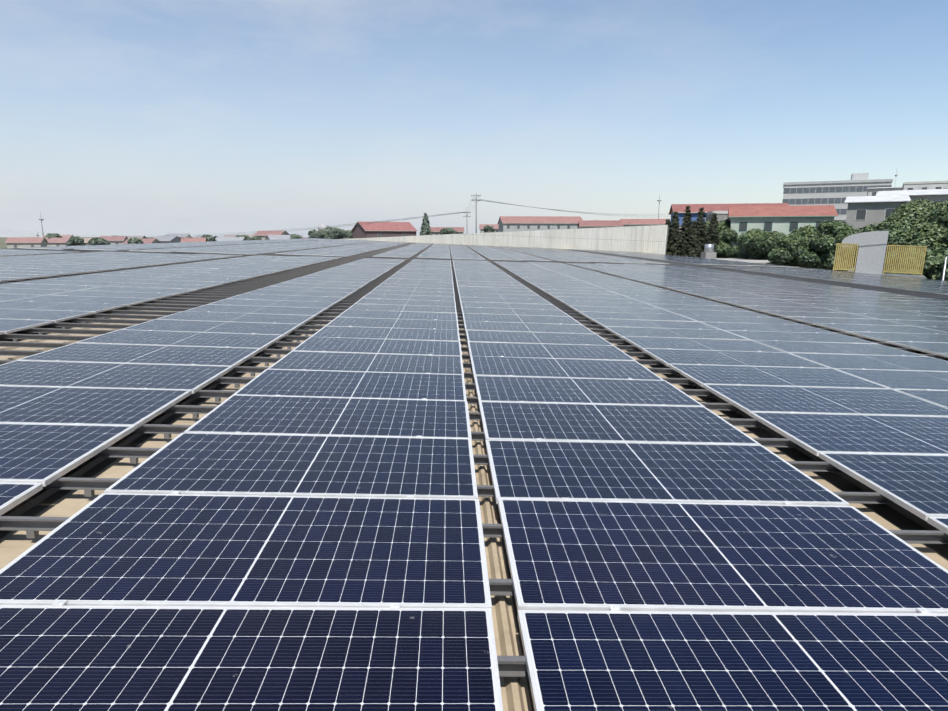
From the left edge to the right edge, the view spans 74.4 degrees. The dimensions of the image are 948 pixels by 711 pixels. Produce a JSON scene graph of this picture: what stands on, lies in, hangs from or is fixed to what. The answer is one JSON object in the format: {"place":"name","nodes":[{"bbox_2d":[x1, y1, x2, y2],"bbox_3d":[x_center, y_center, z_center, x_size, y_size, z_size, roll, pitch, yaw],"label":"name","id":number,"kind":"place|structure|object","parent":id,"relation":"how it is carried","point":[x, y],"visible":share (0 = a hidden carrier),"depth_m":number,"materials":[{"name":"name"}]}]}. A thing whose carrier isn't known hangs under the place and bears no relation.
{"place":"outdoors","nodes":[
{"label":"outdoors","id":0,"kind":"place"},
{"bbox_2d":[5,237,47,248],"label":"house","id":1,"kind":"structure","parent":0,"point":[16,242],"depth_m":267.99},
{"bbox_2d":[0,237,193,248],"bbox_3d":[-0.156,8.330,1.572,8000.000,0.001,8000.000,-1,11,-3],"label":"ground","id":2,"kind":"structure","parent":0,"point":[3,244],"depth_m":1315.44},
{"bbox_2d":[45,238,69,246],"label":"house","id":3,"kind":"structure","parent":2,"relation":"on","point":[57,242],"depth_m":287.38,"materials":[{"name":"red tile"}]},
{"bbox_2d":[44,235,74,237],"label":"house","id":4,"kind":"structure","parent":2,"relation":"on","point":[65,236],"depth_m":346.12,"materials":[{"name":"red tile"}]},
{"bbox_2d":[83,238,92,244],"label":"house","id":5,"kind":"structure","parent":2,"relation":"on","point":[86,240],"depth_m":317.74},
{"bbox_2d":[99,236,127,244],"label":"house","id":6,"kind":"structure","parent":2,"relation":"on","point":[113,240],"depth_m":298.61,"materials":[{"name":"red tile"}]},
{"bbox_2d":[154,236,180,242],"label":"house","id":7,"kind":"structure","parent":2,"relation":"on","point":[166,239],"depth_m":290.48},
{"bbox_2d":[180,238,206,241],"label":"house","id":8,"kind":"structure","parent":2,"relation":"on","point":[194,240],"depth_m":276.87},
{"bbox_2d":[45,213,494,245],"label":"trees","id":9,"kind":"object","parent":2,"relation":"on","point":[332,233],"visible":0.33,"depth_m":265.90,"materials":[{"name":"green plant"}]},
{"bbox_2d":[253,231,289,239],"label":"house","id":10,"kind":"structure","parent":2,"relation":"on","point":[261,235],"depth_m":291.75,"materials":[{"name":"red tile"}]},
{"bbox_2d":[265,235,303,239],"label":"house","id":11,"kind":"structure","parent":2,"relation":"on","point":[269,237],"depth_m":277.57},
{"bbox_2d":[318,224,327,231],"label":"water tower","id":12,"kind":"structure","parent":2,"relation":"on","point":[320,227],"depth_m":269.69,"materials":[{"name":"white"}]},
{"bbox_2d":[351,221,416,237],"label":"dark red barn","id":13,"kind":"structure","parent":2,"relation":"on","point":[381,229],"depth_m":231.17,"materials":[{"name":"red"}]},
{"bbox_2d":[471,194,480,232],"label":"utility pole","id":14,"kind":"object","parent":2,"relation":"on","point":[476,200],"visible":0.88,"depth_m":146.13,"materials":[{"name":"grey concrete"}]},
{"bbox_2d":[343,225,668,253],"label":"wall","id":15,"kind":"structure","parent":2,"relation":"on","point":[650,239],"depth_m":90.30,"materials":[{"name":"grey concrete"}]},
{"bbox_2d":[620,219,666,226],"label":"house","id":16,"kind":"structure","parent":2,"relation":"on","point":[637,222],"depth_m":224.63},
{"bbox_2d":[665,206,730,257],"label":"conifer trees","id":17,"kind":"object","parent":2,"relation":"on","point":[687,240],"visible":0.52,"depth_m":99.12,"materials":[{"name":"green plant"}]},
{"bbox_2d":[701,244,800,267],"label":"concrete annex","id":18,"kind":"object","parent":2,"relation":"on","point":[709,252],"visible":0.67,"depth_m":84.69,"materials":[{"name":"grey concrete"}]},
{"bbox_2d":[727,205,837,257],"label":"building","id":19,"kind":"structure","parent":2,"relation":"on","point":[785,220],"depth_m":97.41,"materials":[{"name":"red tile"}]},
{"bbox_2d":[699,198,947,280],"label":"tree belt","id":20,"kind":"object","parent":2,"relation":"on","point":[917,223],"visible":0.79,"depth_m":70.76,"materials":[{"name":"green plant"}]},
{"bbox_2d":[844,195,910,271],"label":"building","id":21,"kind":"structure","parent":2,"relation":"on","point":[863,211],"depth_m":86.03,"materials":[{"name":"white paint"}]},
{"bbox_2d":[833,231,926,278],"bbox_3d":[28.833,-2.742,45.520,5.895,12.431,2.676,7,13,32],"label":"gate","id":22,"kind":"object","parent":2,"relation":"on","point":[871,251],"visible":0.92,"depth_m":44.07,"materials":[{"name":"yellow metal"}]},
{"bbox_2d":[942,256,947,280],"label":"post","id":23,"kind":"object","parent":2,"relation":"on","point":[943,276],"visible":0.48,"depth_m":40.64,"materials":[{"name":"white metal"}]},
{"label":"factory","id":24,"kind":"object","parent":2,"relation":"on","visible":0},
{"bbox_2d":[13,316,332,537],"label":"mounting brackets","id":25,"kind":"object","parent":24,"relation":"on","point":[35,534],"visible":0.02,"depth_m":4.78,"materials":[{"name":"grey metal"}]},
{"bbox_2d":[0,239,947,676],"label":"mounting rails","id":26,"kind":"object","parent":24,"relation":"on","point":[498,587],"visible":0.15,"depth_m":8.83,"materials":[{"name":"metal"}]},
{"bbox_2d":[0,238,947,710],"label":"solar panels","id":27,"kind":"object","parent":26,"relation":"on","point":[286,546],"visible":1,"depth_m":3.72,"materials":[{"name":"glass"}]},
{"bbox_2d":[9,266,937,613],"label":"panel clamps","id":28,"kind":"object","parent":27,"relation":"on","point":[397,606],"visible":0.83,"depth_m":4.62,"materials":[{"name":"metal"}]},
{"bbox_2d":[127,236,147,238],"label":"house","id":29,"kind":"structure","parent":0,"point":[143,237],"depth_m":338.83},
{"bbox_2d":[122,239,160,243],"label":"house","id":30,"kind":"structure","parent":0,"point":[146,241],"depth_m":280.67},
{"bbox_2d":[166,233,189,237],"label":"house","id":31,"kind":"structure","parent":0,"point":[182,235],"depth_m":368.05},
{"bbox_2d":[215,237,246,240],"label":"house","id":32,"kind":"structure","parent":0,"point":[230,238],"depth_m":302.22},
{"bbox_2d":[224,235,252,236],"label":"house","id":33,"kind":"structure","parent":0,"point":[234,235],"depth_m":335.49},
{"bbox_2d":[289,233,308,236],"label":"house","id":34,"kind":"structure","parent":0,"point":[305,234],"depth_m":323.00,"materials":[{"name":"white"}]},
{"bbox_2d":[0,196,668,238],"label":"power lines","id":35,"kind":"object","parent":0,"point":[202,236],"visible":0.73,"depth_m":209.17,"materials":[{"name":"black metal"}]},
{"bbox_2d":[430,227,463,234],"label":"house","id":36,"kind":"structure","parent":0,"point":[436,230],"depth_m":246.47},
{"bbox_2d":[0,309,947,710],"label":"roof","id":37,"kind":"structure","parent":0,"point":[516,693],"depth_m":4.05,"materials":[{"name":"beige metal"}]},
{"bbox_2d":[0,0,947,236],"label":"sky","id":38,"kind":"structure","parent":0,"point":[147,118],"materials":[{"name":"blue"}]},
{"bbox_2d":[479,224,498,232],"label":"house","id":39,"kind":"structure","parent":0,"point":[495,226],"depth_m":296.29,"materials":[{"name":"red tile"}]},
{"bbox_2d":[498,216,581,231],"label":"building","id":40,"kind":"structure","parent":0,"point":[518,223],"depth_m":257.04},
{"bbox_2d":[578,220,623,228],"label":"house","id":41,"kind":"structure","parent":0,"point":[597,223],"depth_m":214.33,"materials":[{"name":"red tile"}]},
{"bbox_2d":[707,211,729,222],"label":"building","id":42,"kind":"structure","parent":0,"point":[722,215],"depth_m":112.03,"materials":[{"name":"white paint"}]},
{"bbox_2d":[669,203,788,230],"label":"building","id":43,"kind":"structure","parent":0,"point":[680,209],"depth_m":127.29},
{"bbox_2d":[782,173,892,224],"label":"building","id":44,"kind":"structure","parent":0,"point":[835,193],"depth_m":230.16,"materials":[{"name":"grey concrete"}]},
{"bbox_2d":[867,187,902,195],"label":"building","id":45,"kind":"structure","parent":0,"point":[872,191],"depth_m":193.41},
{"bbox_2d":[876,189,947,204],"bbox_3d":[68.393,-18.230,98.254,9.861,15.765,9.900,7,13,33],"label":"grey white house roof","id":46,"kind":"structure","parent":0,"point":[935,195],"depth_m":94.28,"materials":[{"name":"white metal"}]},
{"bbox_2d":[902,181,947,189],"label":"building","id":47,"kind":"structure","parent":0,"point":[925,185],"depth_m":152.30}
]}

